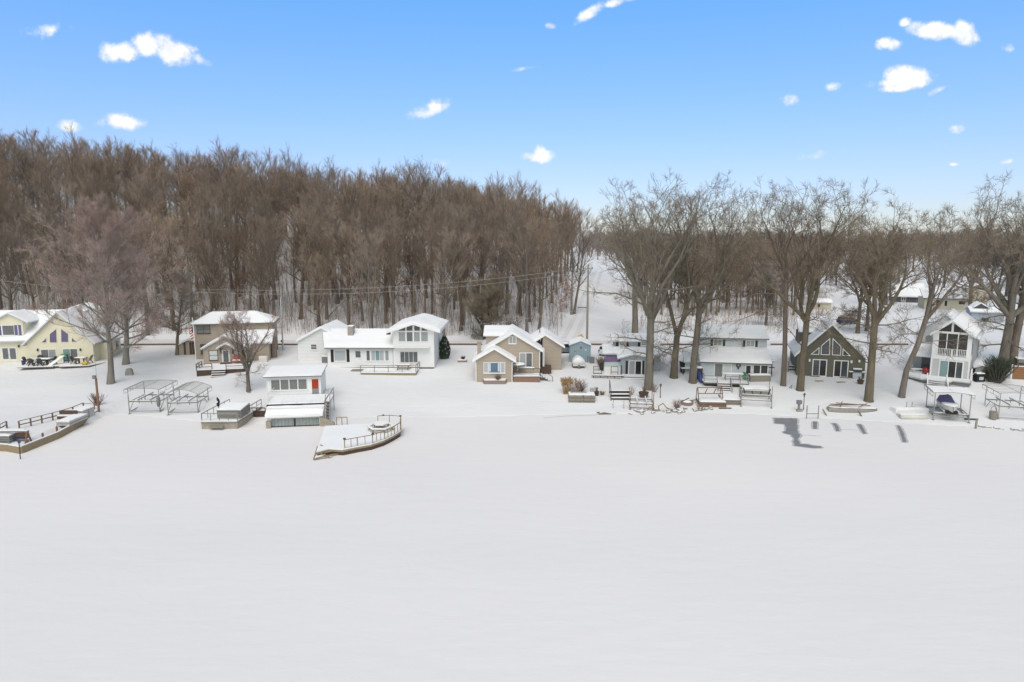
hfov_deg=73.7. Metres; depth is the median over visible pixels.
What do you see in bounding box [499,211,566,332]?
bare tree
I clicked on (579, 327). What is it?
lane
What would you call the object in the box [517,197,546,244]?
bare tree
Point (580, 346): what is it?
shed
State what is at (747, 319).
undergrowth
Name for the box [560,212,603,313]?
bare tree
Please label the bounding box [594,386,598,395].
plant pot
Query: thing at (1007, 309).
bare tree
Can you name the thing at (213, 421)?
dock
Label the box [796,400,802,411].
pedestal
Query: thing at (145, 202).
bare tree
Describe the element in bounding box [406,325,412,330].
window
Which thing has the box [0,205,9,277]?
bare tree
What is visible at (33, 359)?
garden table
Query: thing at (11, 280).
bare tree
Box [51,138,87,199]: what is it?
bare tree
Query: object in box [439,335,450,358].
conifer
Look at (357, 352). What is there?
door
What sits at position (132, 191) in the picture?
bare tree
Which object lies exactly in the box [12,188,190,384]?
bare tree
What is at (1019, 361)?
parked car
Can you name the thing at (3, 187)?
bare tree
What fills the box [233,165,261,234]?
bare tree
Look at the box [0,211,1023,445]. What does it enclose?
ground
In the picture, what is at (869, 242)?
bare tree
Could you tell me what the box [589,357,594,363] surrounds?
bin
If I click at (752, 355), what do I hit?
house
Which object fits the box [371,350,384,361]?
window
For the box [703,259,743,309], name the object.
bare tree
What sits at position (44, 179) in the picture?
bare tree
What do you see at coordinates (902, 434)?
ice
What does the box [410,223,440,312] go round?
bare tree
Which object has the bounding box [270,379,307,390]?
window
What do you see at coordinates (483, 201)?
bare tree
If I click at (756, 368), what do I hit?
window
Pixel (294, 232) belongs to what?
bare tree
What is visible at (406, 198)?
bare tree
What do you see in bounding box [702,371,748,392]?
deck
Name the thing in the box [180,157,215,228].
bare tree
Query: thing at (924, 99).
sky
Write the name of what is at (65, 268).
bare tree
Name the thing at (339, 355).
window
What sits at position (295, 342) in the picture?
road
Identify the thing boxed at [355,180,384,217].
bare tree
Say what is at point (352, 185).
bare tree
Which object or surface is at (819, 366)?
window
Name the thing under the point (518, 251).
bare tree
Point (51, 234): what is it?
bare tree
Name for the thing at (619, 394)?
steps
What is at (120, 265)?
bare tree
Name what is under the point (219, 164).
bare tree
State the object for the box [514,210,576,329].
bare tree
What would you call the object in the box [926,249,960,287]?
bare tree
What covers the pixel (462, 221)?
bare tree
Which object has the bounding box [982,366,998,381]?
yew bush
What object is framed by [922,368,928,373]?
grill
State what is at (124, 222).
bare tree
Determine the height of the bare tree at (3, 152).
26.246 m
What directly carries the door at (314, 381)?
in the boathouse
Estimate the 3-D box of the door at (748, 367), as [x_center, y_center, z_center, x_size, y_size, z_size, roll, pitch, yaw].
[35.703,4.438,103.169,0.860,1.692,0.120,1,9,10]
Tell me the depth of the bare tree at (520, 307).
152.17 m
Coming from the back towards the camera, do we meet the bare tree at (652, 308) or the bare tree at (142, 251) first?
the bare tree at (142, 251)
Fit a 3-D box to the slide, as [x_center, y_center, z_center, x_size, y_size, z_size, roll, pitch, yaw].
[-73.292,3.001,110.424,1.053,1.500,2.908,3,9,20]
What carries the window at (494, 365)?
in the house at (503, 349)
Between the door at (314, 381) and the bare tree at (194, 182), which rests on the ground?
the bare tree at (194, 182)
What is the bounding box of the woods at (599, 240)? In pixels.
[578,226,1023,261]
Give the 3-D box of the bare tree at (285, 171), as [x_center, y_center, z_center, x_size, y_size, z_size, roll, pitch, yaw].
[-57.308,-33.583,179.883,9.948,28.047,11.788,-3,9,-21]
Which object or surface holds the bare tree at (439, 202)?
on the ground
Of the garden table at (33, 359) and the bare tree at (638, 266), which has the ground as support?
the bare tree at (638, 266)
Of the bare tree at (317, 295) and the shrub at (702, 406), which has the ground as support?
the bare tree at (317, 295)
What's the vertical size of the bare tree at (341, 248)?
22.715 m
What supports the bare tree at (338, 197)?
on the ground
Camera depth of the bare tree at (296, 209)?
169.43 m
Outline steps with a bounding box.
[609,380,629,398]
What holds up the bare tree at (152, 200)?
on the ground
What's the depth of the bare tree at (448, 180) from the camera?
188.53 m
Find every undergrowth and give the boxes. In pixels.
[0,200,584,335]
[637,286,827,334]
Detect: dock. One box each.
[201,399,261,428]
[313,414,401,459]
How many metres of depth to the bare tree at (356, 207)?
173.29 m
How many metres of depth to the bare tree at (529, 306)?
147.87 m
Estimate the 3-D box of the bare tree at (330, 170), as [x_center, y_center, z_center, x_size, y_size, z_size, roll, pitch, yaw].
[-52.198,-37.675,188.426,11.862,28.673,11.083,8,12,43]
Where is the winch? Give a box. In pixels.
[156,396,160,406]
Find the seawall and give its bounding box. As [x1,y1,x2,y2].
[0,409,97,453]
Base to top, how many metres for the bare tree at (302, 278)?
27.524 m
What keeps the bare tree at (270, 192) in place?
on the ground
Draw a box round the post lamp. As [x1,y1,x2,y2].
[92,363,99,411]
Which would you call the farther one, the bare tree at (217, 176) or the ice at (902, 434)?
the bare tree at (217, 176)
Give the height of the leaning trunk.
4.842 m
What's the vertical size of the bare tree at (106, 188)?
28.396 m
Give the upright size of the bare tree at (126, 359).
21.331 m
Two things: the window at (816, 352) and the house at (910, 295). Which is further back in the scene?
the house at (910, 295)
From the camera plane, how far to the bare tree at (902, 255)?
200.44 m
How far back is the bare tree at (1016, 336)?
105.99 m
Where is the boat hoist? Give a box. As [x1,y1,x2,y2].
[696,387,722,404]
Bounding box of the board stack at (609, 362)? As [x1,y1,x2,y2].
[603,357,619,372]
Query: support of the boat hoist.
on the ground
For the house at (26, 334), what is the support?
on the ground
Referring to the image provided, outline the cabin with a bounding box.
[812,298,832,309]
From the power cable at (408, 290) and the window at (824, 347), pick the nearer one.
the window at (824, 347)
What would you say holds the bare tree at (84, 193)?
on the ground
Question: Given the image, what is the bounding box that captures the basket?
[989,406,997,419]
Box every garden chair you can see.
[21,357,28,364]
[27,358,37,365]
[36,358,46,365]
[69,356,79,363]
[83,355,93,363]
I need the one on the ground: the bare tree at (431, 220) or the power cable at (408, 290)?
the bare tree at (431, 220)
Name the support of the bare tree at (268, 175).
on the ground
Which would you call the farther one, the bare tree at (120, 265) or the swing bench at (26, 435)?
the bare tree at (120, 265)
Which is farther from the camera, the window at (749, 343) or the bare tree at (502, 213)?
the bare tree at (502, 213)
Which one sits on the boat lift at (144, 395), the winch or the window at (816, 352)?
the winch
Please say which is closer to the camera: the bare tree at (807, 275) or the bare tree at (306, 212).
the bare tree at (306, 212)
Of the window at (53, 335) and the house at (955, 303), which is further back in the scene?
the house at (955, 303)
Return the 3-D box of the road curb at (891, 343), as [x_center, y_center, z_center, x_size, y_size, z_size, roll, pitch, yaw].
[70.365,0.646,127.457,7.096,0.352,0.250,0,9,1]
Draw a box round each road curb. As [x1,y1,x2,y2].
[121,343,179,345]
[449,343,481,344]
[877,343,907,344]
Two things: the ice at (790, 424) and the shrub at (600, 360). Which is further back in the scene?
the shrub at (600, 360)
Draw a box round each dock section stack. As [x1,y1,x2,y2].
[0,428,26,443]
[56,413,87,425]
[217,402,249,417]
[696,397,726,406]
[718,393,741,404]
[740,385,768,396]
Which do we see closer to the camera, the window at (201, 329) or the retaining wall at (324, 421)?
the retaining wall at (324, 421)
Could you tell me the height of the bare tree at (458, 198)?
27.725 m
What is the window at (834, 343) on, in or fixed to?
in the house at (821, 361)
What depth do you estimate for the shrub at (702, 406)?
91.93 m
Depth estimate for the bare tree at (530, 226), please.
170.37 m
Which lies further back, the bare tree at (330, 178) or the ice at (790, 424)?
the bare tree at (330, 178)
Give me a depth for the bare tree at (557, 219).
194.82 m
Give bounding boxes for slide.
[48,354,68,364]
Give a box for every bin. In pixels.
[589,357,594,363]
[697,366,702,378]
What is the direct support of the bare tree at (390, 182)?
on the ground
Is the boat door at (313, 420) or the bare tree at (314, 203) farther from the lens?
the bare tree at (314, 203)
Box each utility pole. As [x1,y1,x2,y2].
[280,297,283,350]
[411,277,415,315]
[577,264,592,338]
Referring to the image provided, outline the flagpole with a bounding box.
[190,317,196,362]
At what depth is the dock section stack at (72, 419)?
82.72 m
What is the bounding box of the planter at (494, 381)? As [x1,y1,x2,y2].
[483,378,506,383]
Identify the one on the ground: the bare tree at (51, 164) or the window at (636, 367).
the bare tree at (51, 164)
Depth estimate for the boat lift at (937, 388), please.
86.64 m
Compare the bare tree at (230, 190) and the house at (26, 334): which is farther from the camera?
the bare tree at (230, 190)
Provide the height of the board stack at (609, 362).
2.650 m
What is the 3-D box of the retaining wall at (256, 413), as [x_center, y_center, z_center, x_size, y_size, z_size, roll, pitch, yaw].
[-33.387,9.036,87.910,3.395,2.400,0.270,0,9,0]
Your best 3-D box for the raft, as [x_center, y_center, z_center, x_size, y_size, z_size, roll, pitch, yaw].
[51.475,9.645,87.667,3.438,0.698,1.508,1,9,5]
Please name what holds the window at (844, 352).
in the house at (821, 361)
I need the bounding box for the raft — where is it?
[896,413,929,418]
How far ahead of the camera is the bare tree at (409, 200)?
169.25 m
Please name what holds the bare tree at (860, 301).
on the ground
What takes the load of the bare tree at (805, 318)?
on the ground
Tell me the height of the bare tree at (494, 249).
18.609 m
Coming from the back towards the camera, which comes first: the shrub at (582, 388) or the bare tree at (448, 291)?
the bare tree at (448, 291)
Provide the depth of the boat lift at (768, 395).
92.80 m
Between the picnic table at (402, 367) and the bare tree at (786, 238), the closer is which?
the picnic table at (402, 367)
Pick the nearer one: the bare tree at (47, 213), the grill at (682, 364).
the grill at (682, 364)
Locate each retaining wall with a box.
[250,407,265,416]
[320,416,334,426]
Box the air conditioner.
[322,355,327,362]
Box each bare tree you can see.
[0,134,13,185]
[0,134,26,198]
[0,170,20,221]
[0,173,30,246]
[0,177,31,294]
[0,189,41,284]
[0,197,45,304]
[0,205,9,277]
[0,208,17,308]
[0,213,33,309]
[0,217,56,309]
[0,218,37,309]
[0,243,9,278]
[1,133,35,211]
[2,138,55,229]
[4,168,31,230]
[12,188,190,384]
[14,129,58,223]
[16,172,65,273]
[17,201,74,304]
[18,204,82,308]
[20,241,64,307]
[22,201,60,292]
[25,147,78,205]
[26,155,75,246]
[27,135,62,185]
[28,155,66,229]
[29,173,75,262]
[36,195,73,294]
[39,178,77,257]
[43,242,89,308]
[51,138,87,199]
[53,171,97,280]
[61,136,103,204]
[61,143,126,240]
[61,218,94,294]
[62,228,91,301]
[64,154,111,215]
[68,192,138,298]
[69,170,109,268]
[73,147,118,236]
[75,196,137,290]
[75,237,173,364]
[80,151,112,195]
[84,153,127,222]
[86,172,139,290]
[89,198,125,285]
[101,159,128,218]
[101,223,139,318]
[104,159,165,287]
[104,193,151,305]
[109,140,145,220]
[110,151,135,212]
[114,213,168,335]
[116,144,150,198]
[116,177,174,292]
[117,169,163,267]
[119,176,152,242]
[119,193,152,255]
[124,163,156,249]
[125,207,191,330]
[127,220,157,308]
[129,198,186,306]
[132,161,174,254]
[135,178,169,243]
[139,151,175,211]
[144,211,185,317]
[145,137,183,232]
[146,268,205,354]
[149,199,183,263]
[154,143,197,229]
[156,170,188,240]
[157,204,201,298]
[160,157,207,236]
[160,159,211,262]
[162,197,207,290]
[166,212,204,313]
[174,165,203,254]
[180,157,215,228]
[183,177,240,275]
[186,203,238,311]
[188,245,231,311]
[190,201,226,290]
[192,184,228,265]
[194,169,253,291]
[202,223,241,309]
[203,216,250,309]
[208,149,250,228]
[209,159,233,211]
[212,169,247,257]
[216,307,290,391]
[219,194,289,312]
[221,157,251,236]
[221,172,267,282]
[221,220,249,296]
[224,168,250,213]
[232,215,273,308]
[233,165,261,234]
[233,186,257,239]
[235,226,279,311]
[241,222,287,313]
[242,171,285,227]
[243,145,283,211]
[243,192,291,299]
[243,215,280,308]
[246,158,297,243]
[246,165,292,287]
[251,209,289,314]
[254,173,290,275]
[268,177,291,252]
[269,143,312,212]
[272,162,319,247]
[275,162,305,264]
[275,193,329,319]
[276,217,303,302]
[278,154,314,248]
[281,207,323,305]
[283,155,330,254]
[285,162,336,220]
[286,193,318,278]
[290,190,333,291]
[293,189,357,319]
[293,219,336,325]
[297,169,344,278]
[298,191,343,309]
[299,252,336,327]
[300,171,348,289]
[306,155,338,206]
[308,182,346,303]
[312,165,339,247]
[315,209,346,293]
[323,210,364,324]
[325,183,353,223]
[325,207,359,298]
[328,168,381,285]
[331,212,373,321]
[334,211,424,327]
[335,229,359,291]
[337,172,366,224]
[339,185,375,278]
[339,191,379,299]
[344,202,377,302]
[344,230,389,327]
[350,191,378,248]
[350,213,380,274]
[352,183,377,228]
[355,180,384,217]
[359,215,408,323]
[364,204,410,309]
[365,172,396,226]
[365,190,418,307]
[369,205,399,298]
[369,217,414,324]
[371,160,409,228]
[374,185,408,274]
[376,179,417,268]
[383,160,417,267]
[387,170,416,260]
[391,201,415,279]
[393,156,442,278]
[393,175,417,262]
[393,221,423,292]
[394,185,440,288]
[396,211,433,312]
[398,155,437,257]
[401,194,443,297]
[409,180,443,267]
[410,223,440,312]
[415,214,447,311]
[419,183,456,274]
[424,229,458,313]
[426,194,481,311]
[429,163,468,266]
[430,226,480,335]
[439,223,465,309]
[440,182,472,272]
[440,211,467,300]
[442,217,478,330]
[446,202,472,259]
[448,181,486,273]
[450,179,484,244]
[450,186,482,270]
[452,225,481,325]
[453,271,515,338]
[455,202,503,294]
[460,185,501,260]
[464,189,503,282]
[466,207,495,277]
[476,194,499,273]
[479,226,513,323]
[480,182,512,238]
[480,184,517,295]
[483,238,511,315]
[486,186,527,312]
[490,196,525,240]
[491,192,520,261]
[494,202,536,315]
[497,211,543,324]
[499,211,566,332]
[504,199,540,293]
[506,214,537,298]
[510,222,543,321]
[513,197,531,257]
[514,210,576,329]
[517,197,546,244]
[517,199,542,283]
[521,215,550,307]
[522,224,556,312]
[537,218,561,302]
[540,227,557,296]
[544,220,566,294]
[548,216,566,289]
[551,201,572,280]
[551,205,576,282]
[556,214,592,314]
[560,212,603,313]
[565,166,742,390]
[587,180,683,332]
[608,171,771,383]
[616,181,746,378]
[627,243,644,296]
[668,257,705,303]
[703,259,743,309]
[717,176,883,391]
[724,178,868,386]
[741,251,767,310]
[749,258,793,325]
[758,242,811,304]
[775,234,799,246]
[788,244,824,304]
[793,233,817,246]
[808,187,952,402]
[816,235,852,280]
[822,251,905,330]
[826,237,852,284]
[831,238,904,333]
[857,233,883,284]
[867,234,911,304]
[882,224,917,282]
[885,201,1023,397]
[904,231,937,271]
[912,169,1023,364]
[924,220,1018,306]
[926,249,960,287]
[953,236,989,283]
[970,197,1023,361]
[979,251,1015,292]
[990,239,1023,295]
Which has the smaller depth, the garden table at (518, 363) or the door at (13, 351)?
the garden table at (518, 363)
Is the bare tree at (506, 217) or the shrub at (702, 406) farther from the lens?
the bare tree at (506, 217)
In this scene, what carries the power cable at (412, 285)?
attached to the utility pole at (587, 307)
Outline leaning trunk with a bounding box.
[329,294,355,316]
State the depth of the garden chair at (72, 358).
110.52 m
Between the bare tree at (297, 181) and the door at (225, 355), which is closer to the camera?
the door at (225, 355)
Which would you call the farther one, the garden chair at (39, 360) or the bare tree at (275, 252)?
the bare tree at (275, 252)
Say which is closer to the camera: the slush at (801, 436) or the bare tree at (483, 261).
the slush at (801, 436)
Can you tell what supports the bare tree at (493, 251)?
on the ground
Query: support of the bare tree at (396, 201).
on the ground
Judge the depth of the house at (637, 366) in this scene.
107.89 m
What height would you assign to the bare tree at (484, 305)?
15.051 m
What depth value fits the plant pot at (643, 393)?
95.95 m
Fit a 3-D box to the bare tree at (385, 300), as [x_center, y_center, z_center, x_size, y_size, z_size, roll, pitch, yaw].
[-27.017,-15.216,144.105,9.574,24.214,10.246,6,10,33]
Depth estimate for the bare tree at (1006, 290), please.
231.81 m
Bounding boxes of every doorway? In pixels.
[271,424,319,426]
[539,350,542,364]
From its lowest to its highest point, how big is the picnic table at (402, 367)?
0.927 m
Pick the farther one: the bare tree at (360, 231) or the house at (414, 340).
the bare tree at (360, 231)
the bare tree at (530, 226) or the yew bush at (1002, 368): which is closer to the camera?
the yew bush at (1002, 368)
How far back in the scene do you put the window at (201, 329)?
114.34 m
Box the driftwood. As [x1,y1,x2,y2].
[647,403,672,410]
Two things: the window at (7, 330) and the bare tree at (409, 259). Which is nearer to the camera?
the window at (7, 330)
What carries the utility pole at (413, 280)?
on the ground
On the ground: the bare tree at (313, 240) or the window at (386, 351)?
the bare tree at (313, 240)
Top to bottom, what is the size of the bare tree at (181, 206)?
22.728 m
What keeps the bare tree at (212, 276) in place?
on the ground
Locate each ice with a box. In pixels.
[774,418,821,447]
[813,421,816,428]
[857,424,865,433]
[897,425,905,441]
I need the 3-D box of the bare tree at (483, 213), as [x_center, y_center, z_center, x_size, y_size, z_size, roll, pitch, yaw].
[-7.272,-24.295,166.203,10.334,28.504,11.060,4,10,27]
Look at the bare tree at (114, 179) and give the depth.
190.86 m
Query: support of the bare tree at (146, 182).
on the ground
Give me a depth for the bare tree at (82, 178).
170.54 m
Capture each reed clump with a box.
[560,376,573,394]
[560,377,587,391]
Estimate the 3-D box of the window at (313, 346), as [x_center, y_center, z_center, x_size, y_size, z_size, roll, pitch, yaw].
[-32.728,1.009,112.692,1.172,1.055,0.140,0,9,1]
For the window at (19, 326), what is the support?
in the house at (26, 334)
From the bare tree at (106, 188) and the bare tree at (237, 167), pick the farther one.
the bare tree at (237, 167)
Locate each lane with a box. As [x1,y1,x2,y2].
[562,268,598,337]
[573,269,602,337]
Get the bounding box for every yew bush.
[978,353,1020,383]
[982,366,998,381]
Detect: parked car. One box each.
[562,342,568,351]
[598,345,602,354]
[836,316,856,323]
[1013,356,1023,365]
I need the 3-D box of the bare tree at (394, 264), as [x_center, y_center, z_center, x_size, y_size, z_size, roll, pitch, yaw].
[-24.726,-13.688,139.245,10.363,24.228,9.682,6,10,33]
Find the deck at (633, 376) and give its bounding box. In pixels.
[592,365,643,379]
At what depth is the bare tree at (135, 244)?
134.81 m
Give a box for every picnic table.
[367,421,393,432]
[395,364,410,369]
[722,372,743,379]
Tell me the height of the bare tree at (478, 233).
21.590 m
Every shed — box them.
[178,338,194,354]
[569,336,590,362]
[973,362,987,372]
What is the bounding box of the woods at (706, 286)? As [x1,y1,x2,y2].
[630,226,832,316]
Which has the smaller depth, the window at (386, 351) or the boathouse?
the boathouse
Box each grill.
[679,361,684,372]
[848,368,865,378]
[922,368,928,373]
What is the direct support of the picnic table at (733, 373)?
on the deck at (728, 383)
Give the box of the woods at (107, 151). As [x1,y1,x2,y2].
[0,122,601,276]
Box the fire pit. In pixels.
[680,398,696,405]
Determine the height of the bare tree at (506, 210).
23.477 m
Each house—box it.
[0,302,122,367]
[190,310,279,376]
[296,313,448,368]
[472,324,564,381]
[602,333,663,374]
[682,324,771,377]
[787,315,865,378]
[888,283,924,302]
[908,308,986,378]
[917,282,987,309]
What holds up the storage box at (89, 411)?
on the ground
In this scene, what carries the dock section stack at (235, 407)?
on the dock at (213, 421)
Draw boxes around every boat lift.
[123,379,177,413]
[163,381,211,415]
[629,387,653,410]
[739,380,772,408]
[924,384,974,423]
[982,384,1023,419]
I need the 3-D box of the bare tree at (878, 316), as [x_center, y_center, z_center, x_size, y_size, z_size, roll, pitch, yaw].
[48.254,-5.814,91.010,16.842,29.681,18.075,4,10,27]
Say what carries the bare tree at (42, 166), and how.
on the ground
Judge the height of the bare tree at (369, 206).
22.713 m
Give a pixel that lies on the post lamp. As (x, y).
(96, 386)
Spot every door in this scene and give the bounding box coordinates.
[1,347,10,360]
[8,347,17,360]
[185,343,189,353]
[221,350,229,361]
[272,418,293,425]
[295,417,318,424]
[311,378,319,393]
[355,350,360,364]
[745,365,751,374]
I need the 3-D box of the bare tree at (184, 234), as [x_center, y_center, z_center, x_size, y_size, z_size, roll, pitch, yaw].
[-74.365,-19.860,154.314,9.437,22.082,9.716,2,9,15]
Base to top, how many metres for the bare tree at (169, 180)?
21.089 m
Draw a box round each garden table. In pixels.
[32,358,52,364]
[513,362,524,369]
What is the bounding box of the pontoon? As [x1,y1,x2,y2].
[890,402,929,413]
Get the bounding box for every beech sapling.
[230,276,246,299]
[351,289,363,307]
[399,280,409,306]
[559,296,566,310]
[561,288,570,308]
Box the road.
[120,340,1023,344]
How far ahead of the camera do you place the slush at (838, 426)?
84.03 m
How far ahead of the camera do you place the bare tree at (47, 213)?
147.36 m
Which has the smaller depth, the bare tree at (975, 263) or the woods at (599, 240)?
the bare tree at (975, 263)
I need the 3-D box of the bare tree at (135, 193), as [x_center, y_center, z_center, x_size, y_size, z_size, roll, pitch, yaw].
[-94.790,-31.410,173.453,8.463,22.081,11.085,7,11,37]
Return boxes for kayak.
[697,371,701,382]
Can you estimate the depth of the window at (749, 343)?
106.61 m
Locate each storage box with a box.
[73,406,94,417]
[259,356,268,361]
[748,373,770,381]
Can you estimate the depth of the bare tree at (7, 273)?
141.82 m
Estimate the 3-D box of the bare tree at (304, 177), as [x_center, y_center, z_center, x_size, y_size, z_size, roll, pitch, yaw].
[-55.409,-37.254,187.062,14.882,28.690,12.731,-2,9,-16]
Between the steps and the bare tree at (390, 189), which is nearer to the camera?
the steps
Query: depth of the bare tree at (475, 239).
141.99 m
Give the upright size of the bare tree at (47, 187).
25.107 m
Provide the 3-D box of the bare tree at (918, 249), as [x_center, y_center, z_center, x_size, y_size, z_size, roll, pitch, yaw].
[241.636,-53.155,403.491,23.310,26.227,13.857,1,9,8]
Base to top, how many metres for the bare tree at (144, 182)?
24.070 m
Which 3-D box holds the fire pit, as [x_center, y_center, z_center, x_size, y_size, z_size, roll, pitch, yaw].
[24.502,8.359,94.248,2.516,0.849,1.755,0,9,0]
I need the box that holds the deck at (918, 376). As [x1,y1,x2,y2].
[908,369,972,386]
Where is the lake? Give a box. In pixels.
[0,412,1023,681]
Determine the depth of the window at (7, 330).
111.86 m
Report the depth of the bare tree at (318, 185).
162.41 m
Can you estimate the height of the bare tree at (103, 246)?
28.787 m
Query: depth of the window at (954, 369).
99.44 m
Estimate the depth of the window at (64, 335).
111.70 m
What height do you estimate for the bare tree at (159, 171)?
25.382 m
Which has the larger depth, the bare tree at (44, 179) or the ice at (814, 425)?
the bare tree at (44, 179)
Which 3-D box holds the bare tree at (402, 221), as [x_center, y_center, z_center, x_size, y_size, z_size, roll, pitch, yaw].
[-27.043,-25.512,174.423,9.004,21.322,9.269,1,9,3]
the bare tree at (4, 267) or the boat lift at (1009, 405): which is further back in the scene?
the bare tree at (4, 267)
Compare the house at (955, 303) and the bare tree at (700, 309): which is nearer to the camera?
the bare tree at (700, 309)
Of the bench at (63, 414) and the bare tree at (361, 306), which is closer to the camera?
the bench at (63, 414)
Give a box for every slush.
[772,417,823,448]
[811,421,818,428]
[830,423,841,431]
[856,424,867,433]
[895,425,908,442]
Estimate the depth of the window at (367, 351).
108.31 m
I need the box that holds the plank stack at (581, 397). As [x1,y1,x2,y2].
[568,392,594,402]
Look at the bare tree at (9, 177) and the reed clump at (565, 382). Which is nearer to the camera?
the reed clump at (565, 382)
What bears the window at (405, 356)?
in the house at (414, 340)
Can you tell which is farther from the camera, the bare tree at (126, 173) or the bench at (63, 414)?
the bare tree at (126, 173)
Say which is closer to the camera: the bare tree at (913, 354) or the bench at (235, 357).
the bare tree at (913, 354)
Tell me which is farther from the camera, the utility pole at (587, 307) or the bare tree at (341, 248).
the bare tree at (341, 248)
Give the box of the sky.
[0,0,1023,240]
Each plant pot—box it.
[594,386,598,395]
[639,386,648,397]
[857,376,863,383]
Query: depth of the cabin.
190.49 m
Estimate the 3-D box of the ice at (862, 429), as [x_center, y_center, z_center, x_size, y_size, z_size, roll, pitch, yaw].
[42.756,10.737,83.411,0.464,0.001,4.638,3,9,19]
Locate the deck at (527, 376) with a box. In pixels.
[513,365,552,381]
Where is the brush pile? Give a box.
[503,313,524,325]
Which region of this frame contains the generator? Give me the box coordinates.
[973,372,985,381]
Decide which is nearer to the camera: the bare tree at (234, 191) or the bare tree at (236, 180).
the bare tree at (234, 191)
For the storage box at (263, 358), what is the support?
on the ground
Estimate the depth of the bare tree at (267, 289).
135.40 m
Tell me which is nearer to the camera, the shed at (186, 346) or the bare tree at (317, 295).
the shed at (186, 346)
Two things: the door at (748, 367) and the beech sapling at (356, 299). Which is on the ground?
the beech sapling at (356, 299)
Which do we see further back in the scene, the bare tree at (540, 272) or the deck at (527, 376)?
the bare tree at (540, 272)
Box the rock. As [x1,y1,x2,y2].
[125,368,133,375]
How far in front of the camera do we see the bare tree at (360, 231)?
155.31 m
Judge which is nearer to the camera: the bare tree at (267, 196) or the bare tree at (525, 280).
the bare tree at (525, 280)
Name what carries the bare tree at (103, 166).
on the ground
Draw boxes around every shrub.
[87,393,104,405]
[575,382,587,391]
[595,356,609,369]
[696,401,705,409]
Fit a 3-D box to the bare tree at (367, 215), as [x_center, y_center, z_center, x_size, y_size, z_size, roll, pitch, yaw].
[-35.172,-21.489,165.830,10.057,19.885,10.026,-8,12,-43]
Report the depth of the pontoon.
88.77 m
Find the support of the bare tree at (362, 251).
on the ground
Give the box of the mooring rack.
[806,405,818,418]
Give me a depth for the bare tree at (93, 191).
164.24 m
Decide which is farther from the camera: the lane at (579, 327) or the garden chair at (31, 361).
the lane at (579, 327)
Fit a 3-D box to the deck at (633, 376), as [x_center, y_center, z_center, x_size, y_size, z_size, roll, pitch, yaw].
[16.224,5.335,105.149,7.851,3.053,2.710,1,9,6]
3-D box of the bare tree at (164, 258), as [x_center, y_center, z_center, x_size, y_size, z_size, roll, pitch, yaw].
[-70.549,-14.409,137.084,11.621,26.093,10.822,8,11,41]
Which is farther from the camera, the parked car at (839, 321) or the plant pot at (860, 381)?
the parked car at (839, 321)
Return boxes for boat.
[572,355,584,367]
[826,401,876,412]
[936,394,958,413]
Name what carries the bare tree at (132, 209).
on the ground
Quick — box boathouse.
[263,364,334,428]
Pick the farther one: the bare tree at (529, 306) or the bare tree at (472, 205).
the bare tree at (472, 205)
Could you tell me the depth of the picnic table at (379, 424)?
79.75 m
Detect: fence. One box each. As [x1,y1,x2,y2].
[18,403,96,427]
[1010,364,1023,378]
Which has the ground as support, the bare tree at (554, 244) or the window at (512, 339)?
the bare tree at (554, 244)
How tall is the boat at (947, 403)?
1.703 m
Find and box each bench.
[0,430,31,443]
[57,410,77,418]
[231,354,241,363]
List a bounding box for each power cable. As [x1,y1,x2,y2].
[201,267,585,289]
[203,271,583,293]
[454,309,582,326]
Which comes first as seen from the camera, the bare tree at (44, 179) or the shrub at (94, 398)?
the shrub at (94, 398)
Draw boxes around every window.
[1,325,14,335]
[13,324,18,335]
[17,324,22,335]
[40,349,56,360]
[49,328,56,342]
[61,329,68,341]
[62,348,77,361]
[197,325,210,333]
[209,350,218,360]
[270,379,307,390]
[310,344,316,349]
[334,350,346,361]
[366,350,370,361]
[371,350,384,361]
[385,350,389,361]
[398,332,427,340]
[400,351,417,362]
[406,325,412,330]
[483,362,505,373]
[509,336,515,343]
[519,353,532,366]
[628,360,641,373]
[713,339,722,346]
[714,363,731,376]
[746,340,754,346]
[753,365,767,372]
[811,348,818,354]
[812,359,826,376]
[821,338,829,354]
[832,339,840,355]
[833,360,848,376]
[842,349,849,355]
[921,357,930,368]
[938,359,963,378]
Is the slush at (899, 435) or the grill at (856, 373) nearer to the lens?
the slush at (899, 435)
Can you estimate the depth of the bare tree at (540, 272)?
156.76 m
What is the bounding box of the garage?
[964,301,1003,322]
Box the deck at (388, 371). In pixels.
[351,361,419,375]
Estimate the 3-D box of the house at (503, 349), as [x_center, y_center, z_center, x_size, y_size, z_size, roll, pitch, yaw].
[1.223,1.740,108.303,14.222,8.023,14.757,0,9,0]
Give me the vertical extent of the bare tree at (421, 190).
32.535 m
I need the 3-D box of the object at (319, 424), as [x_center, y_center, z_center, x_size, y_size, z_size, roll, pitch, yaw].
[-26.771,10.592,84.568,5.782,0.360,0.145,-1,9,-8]
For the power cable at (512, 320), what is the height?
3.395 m
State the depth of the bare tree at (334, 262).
155.25 m
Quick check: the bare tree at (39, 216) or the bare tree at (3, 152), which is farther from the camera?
the bare tree at (3, 152)
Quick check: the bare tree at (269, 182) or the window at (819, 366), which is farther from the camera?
the bare tree at (269, 182)

